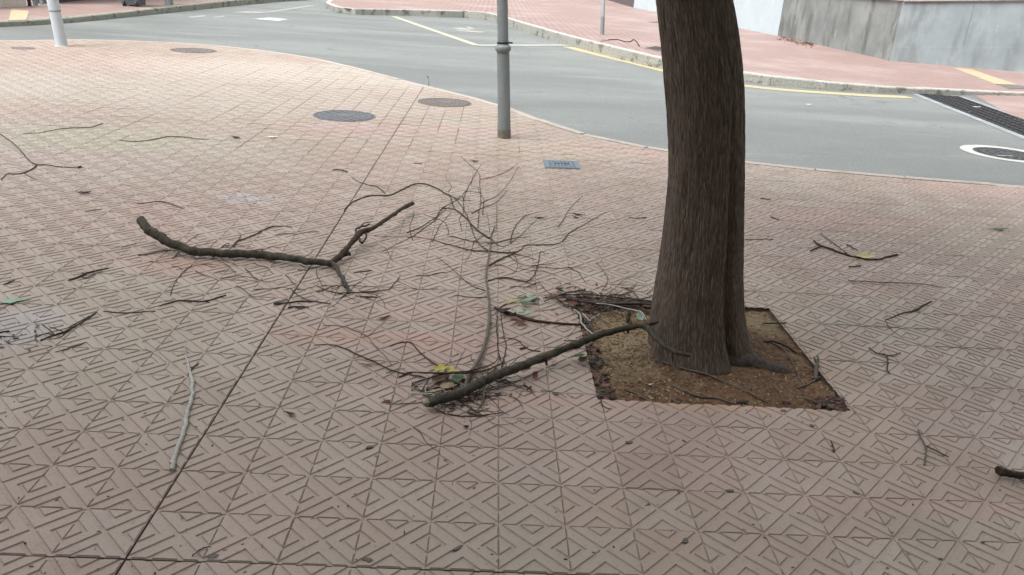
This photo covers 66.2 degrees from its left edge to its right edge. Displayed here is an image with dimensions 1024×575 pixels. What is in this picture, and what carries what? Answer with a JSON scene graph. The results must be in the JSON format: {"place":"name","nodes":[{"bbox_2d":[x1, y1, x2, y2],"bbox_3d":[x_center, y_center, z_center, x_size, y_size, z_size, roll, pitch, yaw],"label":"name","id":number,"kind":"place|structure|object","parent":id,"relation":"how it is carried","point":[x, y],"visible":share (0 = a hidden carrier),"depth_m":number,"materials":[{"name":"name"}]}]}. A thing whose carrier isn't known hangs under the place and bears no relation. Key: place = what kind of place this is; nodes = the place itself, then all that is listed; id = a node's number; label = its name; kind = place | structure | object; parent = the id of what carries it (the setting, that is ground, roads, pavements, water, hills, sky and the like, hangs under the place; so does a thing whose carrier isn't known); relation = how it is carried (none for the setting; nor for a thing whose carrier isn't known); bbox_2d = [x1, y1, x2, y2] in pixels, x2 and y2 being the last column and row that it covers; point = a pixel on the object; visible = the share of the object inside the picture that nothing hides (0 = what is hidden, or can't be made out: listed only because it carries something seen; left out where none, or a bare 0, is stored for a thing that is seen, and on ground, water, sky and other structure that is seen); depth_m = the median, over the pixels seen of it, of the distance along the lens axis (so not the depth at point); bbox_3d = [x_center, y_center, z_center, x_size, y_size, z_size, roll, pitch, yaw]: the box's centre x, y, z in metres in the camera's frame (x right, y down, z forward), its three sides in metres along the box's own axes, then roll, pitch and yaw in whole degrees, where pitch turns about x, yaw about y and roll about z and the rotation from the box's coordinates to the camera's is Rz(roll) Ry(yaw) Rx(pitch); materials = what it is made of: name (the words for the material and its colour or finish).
{"place":"outdoors","nodes":[
{"label":"outdoors","id":0,"kind":"place"},
{"bbox_2d":[0,0,299,26],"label":"sidewalk","id":1,"kind":"structure","parent":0,"point":[82,11],"depth_m":19.86,"materials":[{"name":"stone"}]},
{"bbox_2d":[0,0,26,7],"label":"garden wall","id":2,"kind":"structure","parent":1,"relation":"on","point":[12,3],"depth_m":18.67,"materials":[{"name":"stone"}]},
{"bbox_2d":[9,9,28,20],"bbox_3d":[-10.843,-6.012,17.263,0.363,0.030,3.867,-8,25,-27],"label":"tactile strip","id":3,"kind":"object","parent":1,"relation":"on","point":[15,15],"visible":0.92,"depth_m":16.85,"materials":[{"name":"tile"}]},
{"bbox_2d":[37,0,81,3],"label":"dark shopfront","id":4,"kind":"object","parent":1,"relation":"on","point":[45,1],"depth_m":20.82,"materials":[{"name":"black glass"}]},
{"bbox_2d":[121,0,145,6],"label":"wheeled bin","id":5,"kind":"object","parent":1,"relation":"on","point":[136,3],"visible":0.87,"depth_m":20.87,"materials":[{"name":"grey plastic"}]},
{"bbox_2d":[164,0,172,4],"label":"bollard","id":6,"kind":"object","parent":1,"relation":"on","point":[168,2],"depth_m":22.08,"materials":[{"name":"metal"}]},
{"bbox_2d":[0,39,1023,574],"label":"pavement","id":7,"kind":"structure","parent":0,"point":[244,487],"depth_m":3.39,"materials":[{"name":"tile"}]},
{"bbox_2d":[0,297,30,302],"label":"fallen leaf","id":8,"kind":"object","parent":7,"relation":"on","point":[11,300],"visible":1,"depth_m":3.55,"materials":[{"name":"plant"}]},
{"bbox_2d":[11,47,34,49],"bbox_3d":[-7.388,-3.609,11.867,0.320,0.025,0.320,3,22,-2],"label":"manhole cover","id":9,"kind":"object","parent":7,"relation":"on","point":[26,48],"visible":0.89,"depth_m":11.84,"materials":[{"name":"metal"}]},
{"bbox_2d":[0,322,63,350],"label":"debris patch","id":10,"kind":"object","parent":7,"relation":"on","point":[21,334],"visible":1,"depth_m":3.23,"materials":[{"name":"brown plant"}]},
{"bbox_2d":[0,134,82,179],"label":"fallen twig","id":11,"kind":"object","parent":7,"relation":"on","point":[78,167],"visible":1,"depth_m":5.72,"materials":[{"name":"wood"}]},
{"bbox_2d":[46,0,69,46],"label":"leaning pole","id":12,"kind":"object","parent":7,"relation":"on","point":[56,19],"visible":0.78,"depth_m":12.20,"materials":[{"name":"white metal"}]},
{"bbox_2d":[34,312,96,341],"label":"fallen twig","id":13,"kind":"object","parent":7,"relation":"on","point":[72,327],"visible":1,"depth_m":3.31,"materials":[{"name":"wood"}]},
{"bbox_2d":[38,123,102,132],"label":"fallen twig","id":14,"kind":"object","parent":7,"relation":"on","point":[72,127],"visible":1,"depth_m":6.94,"materials":[{"name":"wood"}]},
{"bbox_2d":[68,267,108,280],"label":"fallen twig","id":15,"kind":"object","parent":7,"relation":"on","point":[82,275],"visible":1,"depth_m":3.89,"materials":[{"name":"wood"}]},
{"bbox_2d":[103,311,154,312],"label":"fallen twig","id":16,"kind":"object","parent":7,"relation":"on","point":[129,312],"visible":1,"depth_m":3.51,"materials":[{"name":"wood"}]},
{"bbox_2d":[143,338,167,367],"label":"fallen twig","id":17,"kind":"object","parent":7,"relation":"on","point":[163,359],"visible":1,"depth_m":3.16,"materials":[{"name":"wood"}]},
{"bbox_2d":[137,201,181,207],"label":"fallen twig","id":18,"kind":"object","parent":7,"relation":"on","point":[159,201],"visible":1,"depth_m":5.04,"materials":[{"name":"wood"}]},
{"bbox_2d":[138,250,183,262],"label":"fallen twig","id":19,"kind":"object","parent":7,"relation":"on","point":[156,252],"visible":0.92,"depth_m":4.21,"materials":[{"name":"wood"}]},
{"bbox_2d":[119,136,208,141],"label":"fallen twig","id":20,"kind":"object","parent":7,"relation":"on","point":[163,137],"visible":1,"depth_m":6.81,"materials":[{"name":"wood"}]},
{"bbox_2d":[169,345,198,471],"bbox_3d":[-1.186,0.400,2.865,0.065,0.019,0.907,-4,23,-18],"label":"fallen branch","id":21,"kind":"object","parent":7,"relation":"on","point":[172,462],"visible":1,"depth_m":2.74,"materials":[{"name":"wood"}]},
{"bbox_2d":[159,294,225,305],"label":"fallen twig","id":22,"kind":"object","parent":7,"relation":"on","point":[192,300],"visible":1,"depth_m":3.67,"materials":[{"name":"wood"}]},
{"bbox_2d":[170,264,214,294],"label":"fallen twig","id":23,"kind":"object","parent":7,"relation":"on","point":[180,275],"visible":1,"depth_m":4.00,"materials":[{"name":"wood"}]},
{"bbox_2d":[170,48,216,52],"bbox_3d":[-5.226,-3.884,12.887,0.720,0.029,0.720,3,22,-2],"label":"manhole cover","id":24,"kind":"object","parent":7,"relation":"on","point":[193,50],"visible":0.92,"depth_m":12.83,"materials":[{"name":"metal"}]},
{"bbox_2d":[207,554,218,558],"bbox_3d":[-0.811,0.729,2.130,0.029,0.003,0.018,3,22,-2],"label":"gum spot","id":25,"kind":"object","parent":7,"relation":"on","point":[210,556],"visible":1,"depth_m":2.13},
{"bbox_2d":[220,225,290,247],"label":"fallen twig","id":26,"kind":"object","parent":7,"relation":"on","point":[251,235],"visible":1,"depth_m":4.56,"materials":[{"name":"wood"}]},
{"bbox_2d":[136,201,414,293],"bbox_3d":[-1.371,-0.365,4.544,1.323,0.160,1.432,6,22,5],"label":"broken branch","id":27,"kind":"object","parent":7,"relation":"on","point":[162,238],"visible":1,"depth_m":4.18,"materials":[{"name":"olive grey bark"},{"name":"dark brown bark"},{"name":"pale wood"}]},
{"bbox_2d":[288,305,308,308],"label":"fallen twig","id":28,"kind":"object","parent":7,"relation":"on","point":[298,306],"visible":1,"depth_m":3.67,"materials":[{"name":"wood"}]},
{"bbox_2d":[274,288,329,304],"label":"fallen twig","id":29,"kind":"object","parent":7,"relation":"on","point":[281,302],"visible":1,"depth_m":3.74,"materials":[{"name":"wood"}]},
{"bbox_2d":[172,231,456,308],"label":"fine twigs","id":30,"kind":"object","parent":7,"relation":"on","point":[345,294],"visible":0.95,"depth_m":4.00,"materials":[{"name":"wood"}]},
{"bbox_2d":[313,110,375,121],"bbox_3d":[-1.768,-1.806,8.282,0.650,0.029,0.650,3,22,-2],"label":"manhole cover","id":31,"kind":"object","parent":7,"relation":"on","point":[343,115],"visible":0.98,"depth_m":8.24,"materials":[{"name":"metal"}]},
{"bbox_2d":[323,323,391,365],"bbox_3d":[-0.667,0.241,3.358,0.275,0.006,0.431,-2,23,-13],"label":"fallen twig","id":32,"kind":"object","parent":7,"relation":"on","point":[363,334],"visible":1,"depth_m":3.46,"materials":[{"name":"wood"}]},
{"bbox_2d":[362,557,372,561],"bbox_3d":[-0.397,0.746,2.155,0.028,0.003,0.015,13,24,21],"label":"gum spot","id":33,"kind":"object","parent":7,"relation":"on","point":[366,559],"visible":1,"depth_m":2.15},
{"bbox_2d":[314,344,424,377],"bbox_3d":[-0.586,0.296,3.234,0.548,0.008,0.058,14,24,25],"label":"fallen twig","id":34,"kind":"object","parent":7,"relation":"on","point":[370,360],"visible":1,"depth_m":3.23,"materials":[{"name":"wood"}]},
{"bbox_2d":[318,276,437,293],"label":"fallen twig","id":35,"kind":"object","parent":7,"relation":"on","point":[365,286],"visible":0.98,"depth_m":3.94,"materials":[{"name":"wood"}]},
{"bbox_2d":[400,381,434,402],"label":"fallen twig","id":36,"kind":"object","parent":7,"relation":"on","point":[415,393],"visible":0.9,"depth_m":3.00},
{"bbox_2d":[390,341,446,370],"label":"fallen twig","id":37,"kind":"object","parent":7,"relation":"on","point":[416,349],"visible":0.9,"depth_m":3.35,"materials":[{"name":"wood"}]},
{"bbox_2d":[430,375,444,383],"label":"fallen leaf","id":38,"kind":"object","parent":7,"relation":"on","point":[438,378],"visible":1,"depth_m":3.10,"materials":[{"name":"plant"}]},
{"bbox_2d":[431,363,448,369],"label":"fallen leaf","id":39,"kind":"object","parent":7,"relation":"on","point":[440,366],"visible":1,"depth_m":3.15,"materials":[{"name":"plant"}]},
{"bbox_2d":[418,98,470,106],"bbox_3d":[-0.815,-2.234,9.498,0.650,0.029,0.650,3,22,-2],"label":"manhole cover","id":40,"kind":"object","parent":7,"relation":"on","point":[444,102],"visible":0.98,"depth_m":9.45,"materials":[{"name":"metal"}]},
{"bbox_2d":[412,370,478,382],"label":"fallen twig","id":41,"kind":"object","parent":7,"relation":"on","point":[440,375],"visible":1,"depth_m":3.09,"materials":[{"name":"wood"}]},
{"bbox_2d":[435,383,456,387],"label":"fallen leaf","id":42,"kind":"object","parent":7,"relation":"on","point":[446,385],"visible":1,"depth_m":3.07,"materials":[{"name":"plant"}]},
{"bbox_2d":[399,355,503,377],"bbox_3d":[-0.217,0.329,3.164,0.462,0.045,0.162,-8,25,-27],"label":"fallen twig","id":43,"kind":"object","parent":7,"relation":"on","point":[465,372],"visible":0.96,"depth_m":3.12,"materials":[{"name":"wood"}]},
{"bbox_2d":[452,374,463,383],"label":"fallen leaf","id":44,"kind":"object","parent":7,"relation":"on","point":[458,377],"visible":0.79,"depth_m":3.12,"materials":[{"name":"plant"}]},
{"bbox_2d":[344,157,572,385],"bbox_3d":[-0.374,-0.381,4.918,1.369,0.030,4.092,0,22,-9],"label":"twiggy shoot","id":45,"kind":"object","parent":7,"relation":"on","point":[477,361],"visible":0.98,"depth_m":4.57,"materials":[{"name":"brown plant"}]},
{"bbox_2d":[390,365,531,426],"bbox_3d":[-0.190,0.387,3.066,0.407,0.017,0.437,19,27,34],"label":"debris patch","id":46,"kind":"object","parent":7,"relation":"on","point":[453,404],"visible":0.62,"depth_m":3.02,"materials":[{"name":"brown plant"}]},
{"bbox_2d":[436,409,502,416],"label":"fallen twig","id":47,"kind":"object","parent":7,"relation":"on","point":[467,416],"visible":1,"depth_m":2.88,"materials":[{"name":"wood"}]},
{"bbox_2d":[382,348,566,450],"bbox_3d":[-0.152,0.391,3.071,0.731,0.005,0.582,-14,28,-37],"label":"twig pile","id":48,"kind":"object","parent":7,"relation":"on","point":[476,393],"visible":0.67,"depth_m":3.04,"materials":[{"name":"brown plant"}]},
{"bbox_2d":[476,386,487,411],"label":"fallen twig","id":49,"kind":"object","parent":7,"relation":"on","point":[483,392],"visible":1,"depth_m":2.98,"materials":[{"name":"wood"}]},
{"bbox_2d":[496,313,506,367],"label":"fallen twig","id":50,"kind":"object","parent":7,"relation":"on","point":[498,339],"visible":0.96,"depth_m":3.48,"materials":[{"name":"wood"}]},
{"bbox_2d":[495,0,512,138],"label":"lamp post","id":51,"kind":"object","parent":7,"relation":"on","point":[503,48],"visible":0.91,"depth_m":7.43,"materials":[{"name":"metal"}]},
{"bbox_2d":[407,165,604,300],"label":"fine twigs","id":52,"kind":"object","parent":7,"relation":"on","point":[500,241],"visible":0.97,"depth_m":4.86,"materials":[{"name":"wood"}]},
{"bbox_2d":[2,138,1023,574],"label":"debris specks","id":53,"kind":"object","parent":7,"relation":"on","point":[444,460],"visible":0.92,"depth_m":2.57,"materials":[{"name":"brown plant"}]},
{"bbox_2d":[500,337,539,351],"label":"fallen twig","id":54,"kind":"object","parent":7,"relation":"on","point":[523,345],"visible":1,"depth_m":3.42,"materials":[{"name":"wood"}]},
{"bbox_2d":[531,371,537,379],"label":"fallen leaf","id":55,"kind":"object","parent":7,"relation":"on","point":[535,374],"visible":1,"depth_m":3.17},
{"bbox_2d":[494,303,591,325],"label":"fallen branch","id":56,"kind":"object","parent":7,"relation":"on","point":[523,317],"visible":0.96,"depth_m":3.69,"materials":[{"name":"wood"}]},
{"bbox_2d":[423,311,690,407],"bbox_3d":[0.150,0.272,3.152,1.079,0.187,0.353,-3,23,-16],"label":"long branch","id":57,"kind":"object","parent":7,"relation":"on","point":[480,382],"visible":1,"depth_m":3.16,"materials":[{"name":"brown plant"}]},
{"bbox_2d":[543,160,580,169],"bbox_3d":[0.426,-1.055,6.766,0.313,0.032,0.321,3,22,-2],"label":"utility hatch","id":58,"kind":"object","parent":7,"relation":"on","point":[560,164],"visible":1,"depth_m":6.73,"materials":[{"name":"grey metal"}]},
{"bbox_2d":[544,288,585,301],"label":"fallen twig","id":59,"kind":"object","parent":7,"relation":"on","point":[566,292],"visible":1,"depth_m":3.93,"materials":[{"name":"wood"}]},
{"bbox_2d":[525,283,630,314],"bbox_3d":[0.389,0.041,3.999,0.683,0.032,0.396,-8,25,-27],"label":"debris patch","id":60,"kind":"object","parent":7,"relation":"on","point":[582,299],"visible":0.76,"depth_m":3.97,"materials":[{"name":"brown plant"}]},
{"bbox_2d":[567,298,650,305],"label":"fallen twig","id":61,"kind":"object","parent":60,"relation":"on","point":[617,303],"visible":0.94,"depth_m":3.89,"materials":[{"name":"wood"}]},
{"bbox_2d":[578,356,587,364],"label":"fallen leaf","id":62,"kind":"object","parent":7,"relation":"on","point":[583,359],"visible":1,"depth_m":3.32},
{"bbox_2d":[543,275,653,378],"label":"twig litter","id":63,"kind":"object","parent":7,"relation":"on","point":[624,306],"visible":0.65,"depth_m":3.92,"materials":[{"name":"brown plant"}]},
{"bbox_2d":[577,305,837,410],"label":"tree pit soil","id":64,"kind":"object","parent":7,"relation":"on","point":[773,396],"visible":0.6,"depth_m":3.30,"materials":[{"name":"soil"}]},
{"bbox_2d":[574,309,599,333],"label":"fallen twig","id":65,"kind":"object","parent":64,"relation":"on","point":[587,319],"visible":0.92,"depth_m":3.73,"materials":[{"name":"wood"}]},
{"bbox_2d":[596,303,646,319],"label":"fallen twig","id":66,"kind":"object","parent":64,"relation":"on","point":[624,308],"visible":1,"depth_m":3.80,"materials":[{"name":"wood"}]},
{"bbox_2d":[623,388,653,402],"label":"fallen twig","id":67,"kind":"object","parent":64,"relation":"on","point":[637,394],"visible":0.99,"depth_m":3.12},
{"bbox_2d":[635,312,643,319],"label":"fallen leaf","id":68,"kind":"object","parent":64,"relation":"on","point":[639,316],"visible":1,"depth_m":3.69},
{"bbox_2d":[671,384,743,405],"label":"fallen twig","id":69,"kind":"object","parent":64,"relation":"on","point":[696,395],"visible":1,"depth_m":3.12,"materials":[{"name":"wood"}]},
{"bbox_2d":[651,358,767,402],"bbox_3d":[0.820,0.375,3.277,0.521,0.024,0.044,18,26,32],"label":"fallen twig","id":70,"kind":"object","parent":64,"relation":"on","point":[707,374],"visible":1,"depth_m":3.28,"materials":[{"name":"wood"}]},
{"bbox_2d":[575,298,849,411],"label":"leaf litter","id":71,"kind":"object","parent":64,"relation":"on","point":[836,404],"visible":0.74,"depth_m":3.21,"materials":[{"name":"brown plant"}]},
{"bbox_2d":[561,294,651,301],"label":"fallen twig","id":72,"kind":"object","parent":71,"relation":"on","point":[606,296],"visible":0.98,"depth_m":3.96,"materials":[{"name":"wood"}]},
{"bbox_2d":[647,0,791,375],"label":"street tree","id":73,"kind":"object","parent":64,"relation":"in","point":[697,311],"visible":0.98,"depth_m":3.15,"materials":[{"name":"brown plant"}]},
{"bbox_2d":[763,340,797,353],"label":"fallen twig","id":74,"kind":"object","parent":64,"relation":"on","point":[787,346],"visible":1,"depth_m":3.60,"materials":[{"name":"wood"}]},
{"bbox_2d":[774,386,787,406],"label":"fallen twig","id":75,"kind":"object","parent":64,"relation":"on","point":[775,387],"visible":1,"depth_m":3.18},
{"bbox_2d":[769,342,802,383],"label":"fallen twig","id":76,"kind":"object","parent":64,"relation":"on","point":[791,361],"visible":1,"depth_m":3.42,"materials":[{"name":"wood"}]},
{"bbox_2d":[793,376,819,388],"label":"fallen twig","id":77,"kind":"object","parent":64,"relation":"on","point":[814,380],"visible":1,"depth_m":3.27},
{"bbox_2d":[813,355,819,380],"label":"fallen branch","id":78,"kind":"object","parent":64,"relation":"on","point":[816,367],"visible":1,"depth_m":3.40,"materials":[{"name":"wood"}]},
{"bbox_2d":[810,234,897,259],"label":"fallen twig","id":79,"kind":"object","parent":7,"relation":"on","point":[832,249],"visible":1,"depth_m":4.95,"materials":[{"name":"wood"}]},
{"bbox_2d":[850,253,875,257],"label":"fallen leaf","id":80,"kind":"object","parent":79,"relation":"on","point":[864,255],"visible":1,"depth_m":4.87,"materials":[{"name":"plant"}]},
{"bbox_2d":[869,347,900,373],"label":"fallen twig","id":81,"kind":"object","parent":7,"relation":"on","point":[886,357],"visible":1,"depth_m":3.57,"materials":[{"name":"wood"}]},
{"bbox_2d":[849,280,941,287],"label":"fallen twig","id":82,"kind":"object","parent":7,"relation":"on","point":[894,282],"visible":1,"depth_m":4.48,"materials":[{"name":"wood"}]},
{"bbox_2d":[885,301,931,336],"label":"fallen twig","id":83,"kind":"object","parent":7,"relation":"on","point":[916,309],"visible":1,"depth_m":4.08,"materials":[{"name":"wood"}]},
{"bbox_2d":[917,430,948,465],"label":"fallen twig","id":84,"kind":"object","parent":7,"relation":"on","point":[925,453],"visible":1,"depth_m":2.84,"materials":[{"name":"wood"}]},
{"bbox_2d":[995,466,1023,478],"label":"fallen branch","id":85,"kind":"object","parent":7,"relation":"on","point":[1001,471],"visible":1,"depth_m":2.70,"materials":[{"name":"wood"}]},
{"bbox_2d":[0,0,1023,185],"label":"road","id":86,"kind":"structure","parent":0,"point":[912,136],"depth_m":12.52,"materials":[{"name":"asphalt"}]},
{"bbox_2d":[232,11,261,12],"bbox_3d":[-7.869,-8.281,23.623,0.739,0.001,1.239,3,22,-2],"label":"road dash","id":87,"kind":"object","parent":86,"relation":"on","point":[247,12],"visible":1,"depth_m":23.59,"materials":[{"name":"white paint"}]},
{"bbox_2d":[256,17,286,20],"bbox_3d":[-6.550,-7.387,21.616,0.778,0.001,0.969,8,22,10],"label":"road dash","id":88,"kind":"object","parent":86,"relation":"on","point":[274,19],"visible":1,"depth_m":21.58,"materials":[{"name":"white paint"}]},
{"bbox_2d":[262,5,313,12],"bbox_3d":[-7.444,-9.378,26.411,0.199,0.001,5.665,4,22,0],"label":"road dash","id":89,"kind":"object","parent":86,"relation":"on","point":[289,8],"visible":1,"depth_m":26.49,"materials":[{"name":"white paint"}]},
{"bbox_2d":[391,16,475,44],"bbox_3d":[-2.359,-7.240,21.921,0.210,0.001,9.296,-5,23,-20],"label":"parking line","id":90,"kind":"object","parent":86,"relation":"on","point":[451,36],"visible":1,"depth_m":21.02,"materials":[{"name":"beige paint"}]},
{"bbox_2d":[472,44,568,45],"bbox_3d":[0.269,-5.759,18.662,2.714,0.001,0.379,-12,27,-34],"label":"parking line","id":91,"kind":"object","parent":86,"relation":"on","point":[523,44],"visible":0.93,"depth_m":18.76,"materials":[{"name":"white paint"}]},
{"bbox_2d":[565,47,910,97],"bbox_3d":[3.419,-4.339,15.644,2.214,0.001,8.311,-16,29,-40],"label":"yellow kerb line","id":92,"kind":"object","parent":86,"relation":"on","point":[793,90],"visible":0.73,"depth_m":13.63,"materials":[{"name":"paint"}]},
{"bbox_2d":[914,93,1023,138],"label":"drain channel","id":93,"kind":"object","parent":86,"relation":"on","point":[997,118],"visible":0.99,"depth_m":12.25,"materials":[{"name":"metal"}]},
{"bbox_2d":[960,145,1023,162],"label":"manhole cover","id":94,"kind":"object","parent":86,"relation":"on","point":[1006,153],"visible":0.98,"depth_m":9.11,"materials":[{"name":"metal"}]},
{"bbox_2d":[326,0,1023,95],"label":"pavement opposite","id":95,"kind":"structure","parent":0,"point":[770,59],"depth_m":19.02,"materials":[{"name":"tile"}]},
{"bbox_2d":[600,0,604,34],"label":"sign pole","id":96,"kind":"object","parent":95,"relation":"on","point":[602,23],"visible":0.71,"depth_m":20.27,"materials":[{"name":"metal"}]},
{"bbox_2d":[646,46,660,51],"bbox_3d":[3.179,-5.092,16.957,1.066,0.089,1.605,20,27,35],"label":"gully grate","id":97,"kind":"object","parent":95,"relation":"on","point":[657,48],"visible":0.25,"depth_m":17.39,"materials":[{"name":"grey metal"}]},
{"bbox_2d":[634,0,783,35],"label":"painted wall","id":98,"kind":"structure","parent":95,"relation":"on","point":[762,16],"depth_m":26.96,"materials":[{"name":"paint"}]},
{"bbox_2d":[608,0,633,7],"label":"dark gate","id":99,"kind":"structure","parent":98,"relation":"attached to","point":[630,3],"depth_m":43.95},
{"bbox_2d":[777,36,816,47],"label":"wall leaf litter","id":100,"kind":"object","parent":95,"relation":"on","point":[811,45],"depth_m":23.02,"materials":[{"name":"plant"}]},
{"bbox_2d":[778,0,903,60],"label":"stained wall","id":101,"kind":"structure","parent":95,"relation":"on","point":[866,27],"depth_m":21.01,"materials":[{"name":"concrete"}]},
{"bbox_2d":[890,0,1023,71],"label":"concrete wall","id":102,"kind":"structure","parent":95,"relation":"on","point":[985,34],"depth_m":18.31,"materials":[{"name":"concrete"}]},
{"bbox_2d":[955,68,1017,84],"bbox_3d":[10.220,-4.548,16.951,0.519,0.088,2.668,7,22,9],"label":"tactile strip","id":103,"kind":"object","parent":95,"relation":"on","point":[991,79],"visible":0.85,"depth_m":16.82,"materials":[{"name":"tile"}]},
{"bbox_2d":[996,84,1023,88],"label":"utility cover","id":104,"kind":"object","parent":95,"relation":"on","point":[1010,86],"visible":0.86,"depth_m":15.59,"materials":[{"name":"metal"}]},
{"bbox_2d":[974,95,1023,118],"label":"pavement","id":105,"kind":"structure","parent":0,"point":[1013,105],"depth_m":13.68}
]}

